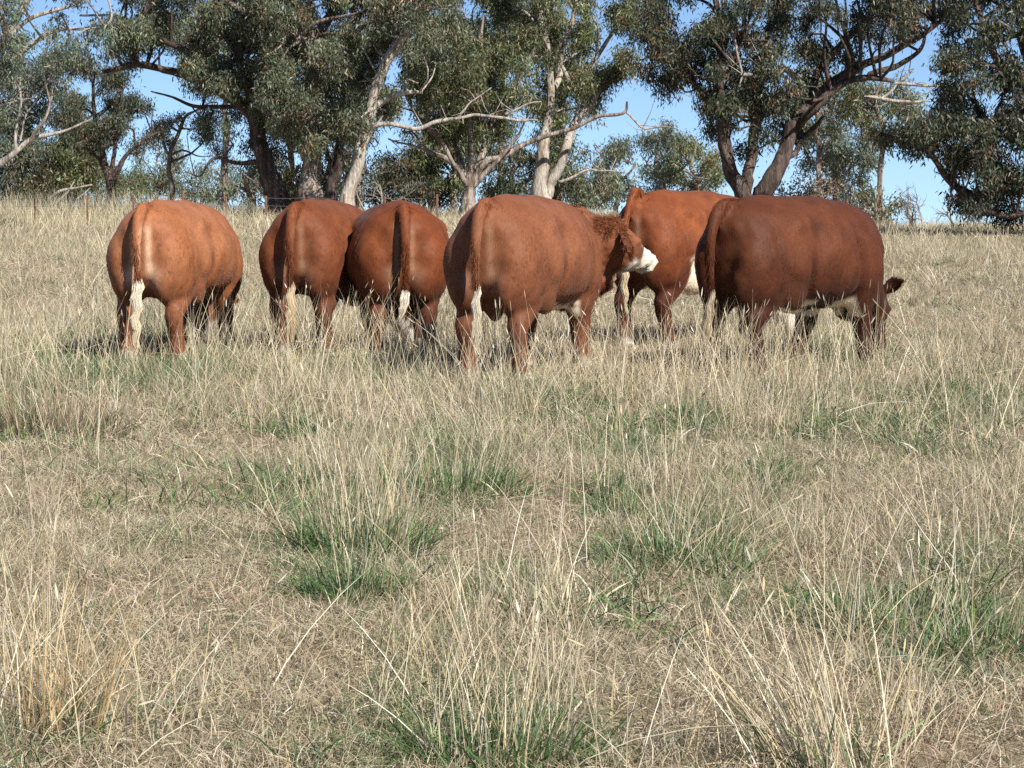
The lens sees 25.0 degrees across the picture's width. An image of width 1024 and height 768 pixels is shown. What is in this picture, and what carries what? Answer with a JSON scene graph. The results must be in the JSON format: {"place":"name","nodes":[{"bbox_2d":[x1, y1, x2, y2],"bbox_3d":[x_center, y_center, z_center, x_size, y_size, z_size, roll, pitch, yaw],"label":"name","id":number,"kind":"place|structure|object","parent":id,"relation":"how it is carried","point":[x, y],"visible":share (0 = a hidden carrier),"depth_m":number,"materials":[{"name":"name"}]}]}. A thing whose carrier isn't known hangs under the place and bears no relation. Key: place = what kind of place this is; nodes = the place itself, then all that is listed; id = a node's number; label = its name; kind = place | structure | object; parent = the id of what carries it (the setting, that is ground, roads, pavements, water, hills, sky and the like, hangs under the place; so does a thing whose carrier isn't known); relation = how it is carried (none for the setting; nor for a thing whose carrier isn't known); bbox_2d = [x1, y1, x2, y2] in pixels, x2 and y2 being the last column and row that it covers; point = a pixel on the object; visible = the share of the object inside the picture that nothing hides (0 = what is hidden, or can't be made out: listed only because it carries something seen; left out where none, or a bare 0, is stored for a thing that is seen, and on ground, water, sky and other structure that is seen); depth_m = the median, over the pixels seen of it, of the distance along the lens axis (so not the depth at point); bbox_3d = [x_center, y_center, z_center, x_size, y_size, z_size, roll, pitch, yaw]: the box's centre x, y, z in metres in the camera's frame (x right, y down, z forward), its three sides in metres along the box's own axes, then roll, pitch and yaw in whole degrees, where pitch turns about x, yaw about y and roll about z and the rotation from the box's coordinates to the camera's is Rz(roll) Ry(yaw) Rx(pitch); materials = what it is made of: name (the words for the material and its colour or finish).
{"place":"outdoors","nodes":[
{"label":"outdoors","id":0,"kind":"place"},
{"bbox_2d":[0,185,620,227],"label":"tall yellow grass","id":1,"kind":"structure","parent":0,"point":[62,202],"depth_m":71.22,"materials":[{"name":"beige plant"}]},
{"bbox_2d":[47,182,91,201],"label":"fallen branch","id":2,"kind":"object","parent":1,"relation":"on","point":[69,189],"visible":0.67,"depth_m":85.67,"materials":[{"name":"grey wood"}]},
{"bbox_2d":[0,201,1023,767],"bbox_3d":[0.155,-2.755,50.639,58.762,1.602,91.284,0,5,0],"label":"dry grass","id":3,"kind":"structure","parent":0,"point":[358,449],"depth_m":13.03,"materials":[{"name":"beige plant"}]},
{"bbox_2d":[0,211,1023,767],"bbox_3d":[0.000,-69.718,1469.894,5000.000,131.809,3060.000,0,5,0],"label":"ground","id":4,"kind":"structure","parent":0,"point":[652,645],"depth_m":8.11,"materials":[{"name":"beige plant"}]},
{"bbox_2d":[0,82,59,204],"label":"gum tree","id":5,"kind":"object","parent":4,"relation":"on","point":[37,151],"visible":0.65,"depth_m":110.00,"materials":[{"name":"green plant"}]},
{"bbox_2d":[0,158,62,208],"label":"gum tree","id":6,"kind":"object","parent":4,"relation":"on","point":[41,172],"visible":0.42,"depth_m":109.31,"materials":[{"name":"green plant"}]},
{"bbox_2d":[0,27,87,206],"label":"gum tree","id":7,"kind":"object","parent":4,"relation":"on","point":[37,85],"visible":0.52,"depth_m":109.44,"materials":[{"name":"green plant"}]},
{"bbox_2d":[19,160,68,209],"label":"gum tree","id":8,"kind":"object","parent":4,"relation":"on","point":[52,181],"visible":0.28,"depth_m":109.17,"materials":[{"name":"green plant"}]},
{"bbox_2d":[12,120,107,197],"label":"gum tree","id":9,"kind":"object","parent":4,"relation":"on","point":[91,180],"visible":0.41,"depth_m":109.54,"materials":[{"name":"green plant"}]},
{"bbox_2d":[0,0,124,166],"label":"gum tree","id":10,"kind":"object","parent":4,"relation":"on","point":[8,33],"visible":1,"depth_m":61.15,"materials":[{"name":"green plant"}]},
{"bbox_2d":[0,360,155,445],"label":"grass tussock","id":11,"kind":"object","parent":4,"relation":"on","point":[70,421],"depth_m":13.78,"materials":[{"name":"beige plant"}]},
{"bbox_2d":[41,80,118,205],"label":"gum tree","id":12,"kind":"object","parent":4,"relation":"on","point":[60,152],"visible":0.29,"depth_m":109.20,"materials":[{"name":"green plant"}]},
{"bbox_2d":[45,160,156,208],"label":"gum tree","id":13,"kind":"object","parent":4,"relation":"on","point":[137,185],"visible":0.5,"depth_m":110.08,"materials":[{"name":"green plant"}]},
{"bbox_2d":[40,53,165,207],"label":"gum tree","id":14,"kind":"object","parent":4,"relation":"on","point":[94,136],"visible":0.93,"depth_m":90.18,"materials":[{"name":"green plant"}]},
{"bbox_2d":[0,560,208,753],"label":"grass tussock","id":15,"kind":"object","parent":4,"relation":"on","point":[62,696],"depth_m":6.48,"materials":[{"name":"beige plant"}]},
{"bbox_2d":[102,163,154,208],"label":"distant tree","id":16,"kind":"object","parent":4,"relation":"on","point":[124,187],"visible":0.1,"depth_m":149.41,"materials":[{"name":"green plant"}]},
{"bbox_2d":[124,145,190,201],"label":"distant tree","id":17,"kind":"object","parent":4,"relation":"on","point":[157,187],"visible":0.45,"depth_m":147.75,"materials":[{"name":"green plant"}]},
{"bbox_2d":[152,134,190,198],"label":"distant tree","id":18,"kind":"object","parent":4,"relation":"on","point":[162,171],"visible":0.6,"depth_m":148.23,"materials":[{"name":"green plant"}]},
{"bbox_2d":[106,199,243,361],"bbox_3d":[-2.780,-0.874,19.636,0.868,1.407,2.464,1,5,7],"label":"cow","id":19,"kind":"object","parent":4,"relation":"on","point":[172,256],"visible":0.97,"depth_m":18.71,"materials":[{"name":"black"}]},
{"bbox_2d":[144,100,242,199],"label":"gum tree","id":20,"kind":"object","parent":4,"relation":"on","point":[167,124],"visible":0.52,"depth_m":99.09,"materials":[{"name":"green plant"}]},
{"bbox_2d":[175,166,219,205],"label":"distant tree","id":21,"kind":"object","parent":4,"relation":"on","point":[204,195],"visible":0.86,"depth_m":146.94,"materials":[{"name":"green plant"}]},
{"bbox_2d":[79,0,324,217],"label":"gum tree","id":22,"kind":"object","parent":4,"relation":"on","point":[152,27],"visible":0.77,"depth_m":72.39,"materials":[{"name":"green plant"}]},
{"bbox_2d":[161,0,259,210],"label":"gum tree","id":23,"kind":"object","parent":4,"relation":"on","point":[224,168],"visible":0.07,"depth_m":95.24,"materials":[{"name":"green plant"}]},
{"bbox_2d":[187,152,262,207],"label":"distant tree","id":24,"kind":"object","parent":4,"relation":"on","point":[235,178],"visible":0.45,"depth_m":148.55,"materials":[{"name":"green plant"}]},
{"bbox_2d":[15,190,437,225],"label":"wire fence","id":25,"kind":"object","parent":4,"relation":"on","point":[182,197],"visible":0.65,"depth_m":65.80,"materials":[{"name":"metal"}]},
{"bbox_2d":[217,152,283,209],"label":"gum tree","id":26,"kind":"object","parent":4,"relation":"on","point":[257,186],"visible":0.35,"depth_m":95.39,"materials":[{"name":"green plant"}]},
{"bbox_2d":[226,466,331,514],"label":"grass tussock","id":27,"kind":"object","parent":4,"relation":"on","point":[259,491],"depth_m":10.81,"materials":[{"name":"plant"}]},
{"bbox_2d":[238,53,340,201],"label":"gum tree","id":28,"kind":"object","parent":4,"relation":"on","point":[274,150],"visible":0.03,"depth_m":95.32,"materials":[{"name":"green plant"}]},
{"bbox_2d":[272,149,326,201],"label":"gum tree","id":29,"kind":"object","parent":4,"relation":"on","point":[287,177],"visible":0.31,"depth_m":94.34,"materials":[{"name":"green plant"}]},
{"bbox_2d":[224,0,411,200],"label":"gum tree","id":30,"kind":"object","parent":4,"relation":"on","point":[302,128],"visible":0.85,"depth_m":70.76,"materials":[{"name":"green plant"}]},
{"bbox_2d":[295,145,372,210],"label":"gum tree","id":31,"kind":"object","parent":4,"relation":"on","point":[347,158],"visible":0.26,"depth_m":94.57,"materials":[{"name":"green plant"}]},
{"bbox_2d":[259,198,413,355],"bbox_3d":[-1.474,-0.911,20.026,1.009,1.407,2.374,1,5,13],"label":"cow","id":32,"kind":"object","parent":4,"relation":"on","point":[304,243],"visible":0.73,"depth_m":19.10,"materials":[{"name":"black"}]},
{"bbox_2d":[314,12,389,200],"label":"gum tree","id":33,"kind":"object","parent":4,"relation":"on","point":[331,184],"visible":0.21,"depth_m":79.37,"materials":[{"name":"green plant"}]},
{"bbox_2d":[266,518,439,604],"bbox_3d":[-0.599,0.650,8.572,0.637,0.328,0.693,4,7,39],"label":"grass tussock","id":34,"kind":"object","parent":4,"relation":"on","point":[313,584],"depth_m":8.55,"materials":[{"name":"green plant"}]},
{"bbox_2d":[239,429,476,567],"bbox_3d":[-0.663,0.430,9.581,1.092,0.618,1.138,0,5,0],"label":"grass tussock","id":35,"kind":"object","parent":4,"relation":"on","point":[377,531],"depth_m":9.50,"materials":[{"name":"green plant"}]},
{"bbox_2d":[318,64,404,209],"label":"gum tree","id":36,"kind":"object","parent":4,"relation":"on","point":[361,180],"visible":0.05,"depth_m":95.42,"materials":[{"name":"green plant"}]},
{"bbox_2d":[332,155,420,210],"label":"tree","id":37,"kind":"object","parent":4,"relation":"on","point":[381,193],"visible":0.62,"depth_m":71.79,"materials":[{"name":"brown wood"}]},
{"bbox_2d":[341,200,448,358],"bbox_3d":[-1.005,-0.888,19.894,0.958,1.414,2.506,-1,5,-7],"label":"cow","id":38,"kind":"object","parent":4,"relation":"on","point":[406,241],"visible":0.89,"depth_m":18.86,"materials":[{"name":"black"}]},
{"bbox_2d":[355,143,439,207],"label":"gum tree","id":39,"kind":"object","parent":4,"relation":"on","point":[387,175],"visible":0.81,"depth_m":93.47,"materials":[{"name":"green plant"}]},
{"bbox_2d":[361,1,496,208],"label":"gum tree","id":40,"kind":"object","parent":4,"relation":"on","point":[409,56],"visible":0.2,"depth_m":94.36,"materials":[{"name":"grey plant"}]},
{"bbox_2d":[388,160,479,210],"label":"gum tree","id":41,"kind":"object","parent":4,"relation":"on","point":[433,200],"visible":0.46,"depth_m":95.59,"materials":[{"name":"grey plant"}]},
{"bbox_2d":[334,0,541,205],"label":"gum tree","id":42,"kind":"object","parent":4,"relation":"on","point":[431,34],"visible":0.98,"depth_m":70.42,"materials":[{"name":"green plant"}]},
{"bbox_2d":[394,67,507,211],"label":"gum tree","id":43,"kind":"object","parent":4,"relation":"on","point":[419,162],"visible":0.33,"depth_m":93.91,"materials":[{"name":"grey plant"}]},
{"bbox_2d":[346,416,555,505],"bbox_3d":[-0.313,0.349,11.385,1.038,0.454,0.977,4,6,34],"label":"grass tussock","id":44,"kind":"object","parent":4,"relation":"on","point":[456,469],"depth_m":11.34,"materials":[{"name":"green plant"}]},
{"bbox_2d":[333,617,636,767],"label":"grass tussock","id":45,"kind":"object","parent":4,"relation":"on","point":[472,756],"depth_m":6.22,"materials":[{"name":"green plant"}]},
{"bbox_2d":[429,0,571,192],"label":"gum tree","id":46,"kind":"object","parent":4,"relation":"on","point":[498,30],"visible":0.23,"depth_m":93.34,"materials":[{"name":"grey plant"}]},
{"bbox_2d":[476,140,561,199],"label":"gum tree","id":47,"kind":"object","parent":4,"relation":"on","point":[512,185],"visible":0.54,"depth_m":93.62,"materials":[{"name":"green plant"}]},
{"bbox_2d":[376,16,684,216],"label":"gum tree","id":48,"kind":"object","parent":4,"relation":"on","point":[478,77],"visible":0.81,"depth_m":75.50,"materials":[{"name":"green plant"}]},
{"bbox_2d":[443,194,658,382],"bbox_3d":[0.290,-0.754,17.852,1.091,1.439,2.599,2,6,22],"label":"cow","id":49,"kind":"object","parent":4,"relation":"on","point":[540,251],"visible":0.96,"depth_m":17.03,"materials":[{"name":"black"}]},
{"bbox_2d":[529,107,600,203],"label":"gum tree","id":50,"kind":"object","parent":4,"relation":"on","point":[556,144],"visible":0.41,"depth_m":93.63,"materials":[{"name":"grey plant"}]},
{"bbox_2d":[519,34,611,200],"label":"gum tree","id":51,"kind":"object","parent":4,"relation":"on","point":[560,101],"visible":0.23,"depth_m":94.31,"materials":[{"name":"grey plant"}]},
{"bbox_2d":[476,0,669,198],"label":"gum tree","id":52,"kind":"object","parent":4,"relation":"on","point":[622,19],"visible":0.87,"depth_m":77.39,"materials":[{"name":"green plant"}]},
{"bbox_2d":[548,152,630,211],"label":"gum tree","id":53,"kind":"object","parent":4,"relation":"on","point":[583,195],"visible":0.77,"depth_m":94.03,"materials":[{"name":"green plant"}]},
{"bbox_2d":[588,134,641,212],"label":"gum tree","id":54,"kind":"object","parent":4,"relation":"on","point":[618,150],"visible":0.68,"depth_m":124.36,"materials":[{"name":"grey plant"}]},
{"bbox_2d":[566,463,668,522],"bbox_3d":[0.501,0.491,10.687,0.579,0.327,0.602,0,5,0],"label":"grass tussock","id":55,"kind":"object","parent":4,"relation":"on","point":[593,507],"depth_m":10.71,"materials":[{"name":"green plant"}]},
{"bbox_2d":[629,116,692,192],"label":"gum tree","id":56,"kind":"object","parent":4,"relation":"on","point":[657,142],"visible":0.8,"depth_m":117.77,"materials":[{"name":"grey plant"}]},
{"bbox_2d":[564,494,788,574],"bbox_3d":[0.676,0.583,9.432,0.947,0.363,0.801,0,5,0],"label":"grass tussock","id":57,"kind":"object","parent":4,"relation":"on","point":[703,547],"depth_m":9.44,"materials":[{"name":"green plant"}]},
{"bbox_2d":[654,126,727,193],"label":"gum tree","id":58,"kind":"object","parent":4,"relation":"on","point":[708,160],"visible":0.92,"depth_m":116.94,"materials":[{"name":"green plant"}]},
{"bbox_2d":[614,187,794,350],"bbox_3d":[1.811,-1.068,21.329,0.874,1.503,2.644,4,7,40],"label":"bull","id":59,"kind":"object","parent":4,"relation":"on","point":[667,227],"visible":0.48,"depth_m":20.43,"materials":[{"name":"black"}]},
{"bbox_2d":[712,423,818,486],"bbox_3d":[1.243,0.352,11.696,0.641,0.384,0.554,0,5,0],"label":"grass tussock","id":60,"kind":"object","parent":4,"relation":"on","point":[758,465],"depth_m":11.73,"materials":[{"name":"plant"}]},
{"bbox_2d":[694,195,904,376],"bbox_3d":[2.380,-0.805,18.553,2.579,1.439,0.942,-5,7,-44],"label":"bull","id":61,"kind":"object","parent":4,"relation":"on","point":[757,250],"visible":0.9,"depth_m":17.90,"materials":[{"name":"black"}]},
{"bbox_2d":[753,161,847,200],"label":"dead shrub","id":62,"kind":"object","parent":4,"relation":"on","point":[782,190],"visible":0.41,"depth_m":71.25,"materials":[{"name":"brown plant"}]},
{"bbox_2d":[663,587,941,767],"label":"grass tussock","id":63,"kind":"object","parent":4,"relation":"on","point":[798,739],"depth_m":6.17,"materials":[{"name":"plant"}]},
{"bbox_2d":[627,0,982,197],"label":"gum tree","id":64,"kind":"object","parent":4,"relation":"on","point":[723,104],"visible":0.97,"depth_m":64.82,"materials":[{"name":"green plant"}]},
{"bbox_2d":[777,59,868,196],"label":"gum tree","id":65,"kind":"object","parent":4,"relation":"on","point":[825,128],"visible":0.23,"depth_m":99.43,"materials":[{"name":"grey plant"}]},
{"bbox_2d":[809,149,867,203],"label":"dead shrub","id":66,"kind":"object","parent":4,"relation":"on","point":[846,200],"visible":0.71,"depth_m":69.42,"materials":[{"name":"brown plant"}]},
{"bbox_2d":[788,116,889,202],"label":"gum tree","id":67,"kind":"object","parent":4,"relation":"on","point":[834,147],"visible":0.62,"depth_m":102.98,"materials":[{"name":"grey plant"}]},
{"bbox_2d":[844,179,910,224],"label":"gum tree","id":68,"kind":"object","parent":4,"relation":"on","point":[873,203],"visible":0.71,"depth_m":83.30,"materials":[{"name":"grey plant"}]},
{"bbox_2d":[829,71,930,214],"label":"gum tree","id":69,"kind":"object","parent":4,"relation":"on","point":[867,118],"visible":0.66,"depth_m":96.50,"materials":[{"name":"green plant"}]},
{"bbox_2d":[763,547,1015,639],"bbox_3d":[1.343,0.730,8.132,0.960,0.293,0.830,0,5,0],"label":"grass tussock","id":70,"kind":"object","parent":4,"relation":"on","point":[889,603],"depth_m":8.12,"materials":[{"name":"green plant"}]},
{"bbox_2d":[890,183,928,226],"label":"dead shrub","id":71,"kind":"object","parent":4,"relation":"on","point":[909,217],"visible":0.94,"depth_m":73.75,"materials":[{"name":"grey plant"}]},
{"bbox_2d":[894,478,981,595],"bbox_3d":[1.608,0.582,8.702,0.348,0.461,0.094,0,5,0],"label":"dead plant","id":72,"kind":"object","parent":4,"relation":"on","point":[946,564],"visible":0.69,"depth_m":8.71,"materials":[{"name":"beige plant"}]},
{"bbox_2d":[859,0,1023,234],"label":"gum tree","id":73,"kind":"object","parent":4,"relation":"on","point":[977,154],"visible":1,"depth_m":56.42,"materials":[{"name":"green plant"}]},
{"bbox_2d":[864,565,1023,665],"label":"grass tussock","id":74,"kind":"object","parent":4,"relation":"on","point":[988,630],"depth_m":7.73,"materials":[{"name":"green plant"}]},
{"bbox_2d":[930,197,973,227],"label":"dead shrub","id":75,"kind":"object","parent":4,"relation":"on","point":[950,218],"visible":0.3,"depth_m":69.93,"materials":[{"name":"grey plant"}]},
{"bbox_2d":[0,231,1023,767],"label":"green grass","id":76,"kind":"structure","parent":0,"point":[840,423],"depth_m":11.52,"materials":[{"name":"plant"}]},
{"bbox_2d":[0,0,1023,226],"label":"sky","id":77,"kind":"structure","parent":0,"point":[900,174],"materials":[{"name":"blue"}]}
]}

